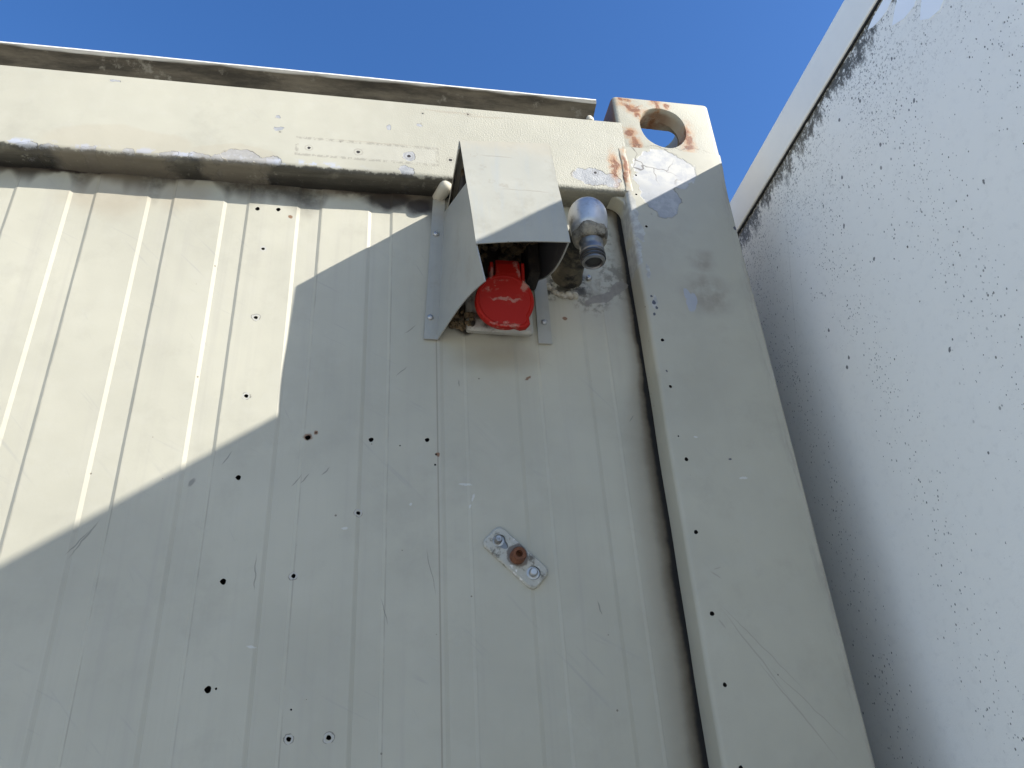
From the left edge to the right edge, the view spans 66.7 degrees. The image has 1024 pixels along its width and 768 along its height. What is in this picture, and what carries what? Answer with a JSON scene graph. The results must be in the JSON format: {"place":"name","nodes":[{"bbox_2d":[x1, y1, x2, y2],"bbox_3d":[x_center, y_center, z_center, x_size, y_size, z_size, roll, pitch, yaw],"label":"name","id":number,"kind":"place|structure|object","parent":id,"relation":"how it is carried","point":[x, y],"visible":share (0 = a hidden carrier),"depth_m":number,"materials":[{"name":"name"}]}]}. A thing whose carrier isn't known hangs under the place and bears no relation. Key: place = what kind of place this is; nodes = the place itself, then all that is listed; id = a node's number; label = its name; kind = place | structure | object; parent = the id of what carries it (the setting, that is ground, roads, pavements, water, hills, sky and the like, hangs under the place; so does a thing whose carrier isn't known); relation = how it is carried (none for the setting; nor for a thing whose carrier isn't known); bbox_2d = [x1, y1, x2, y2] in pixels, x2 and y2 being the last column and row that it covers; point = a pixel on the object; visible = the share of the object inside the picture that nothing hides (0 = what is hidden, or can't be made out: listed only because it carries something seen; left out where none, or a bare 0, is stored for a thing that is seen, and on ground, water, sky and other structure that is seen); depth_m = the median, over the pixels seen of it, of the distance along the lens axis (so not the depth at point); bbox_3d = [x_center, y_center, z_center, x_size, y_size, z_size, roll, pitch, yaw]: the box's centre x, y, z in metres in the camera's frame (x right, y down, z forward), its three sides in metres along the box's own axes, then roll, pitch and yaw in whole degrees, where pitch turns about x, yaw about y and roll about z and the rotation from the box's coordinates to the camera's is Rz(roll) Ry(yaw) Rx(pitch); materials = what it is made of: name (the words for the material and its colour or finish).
{"place":"outdoors","nodes":[
{"label":"outdoors","id":0,"kind":"place"},
{"bbox_2d":[0,0,843,201],"label":"sky","id":1,"kind":"structure","parent":0,"point":[742,61],"materials":[{"name":"blue"}]},
{"label":"ground","id":2,"kind":"structure","parent":0,"visible":0},
{"bbox_2d":[0,41,874,767],"bbox_3d":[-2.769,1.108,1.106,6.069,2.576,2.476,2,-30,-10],"label":"shipping container","id":3,"kind":"object","parent":2,"relation":"on","point":[348,421],"visible":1,"depth_m":0.94,"materials":[{"name":"metal"}]},
{"bbox_2d":[730,0,1023,767],"bbox_3d":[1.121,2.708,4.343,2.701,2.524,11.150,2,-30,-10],"label":"wall","id":4,"kind":"structure","parent":2,"relation":"on","point":[877,204],"depth_m":0.92,"materials":[{"name":"white paint"}]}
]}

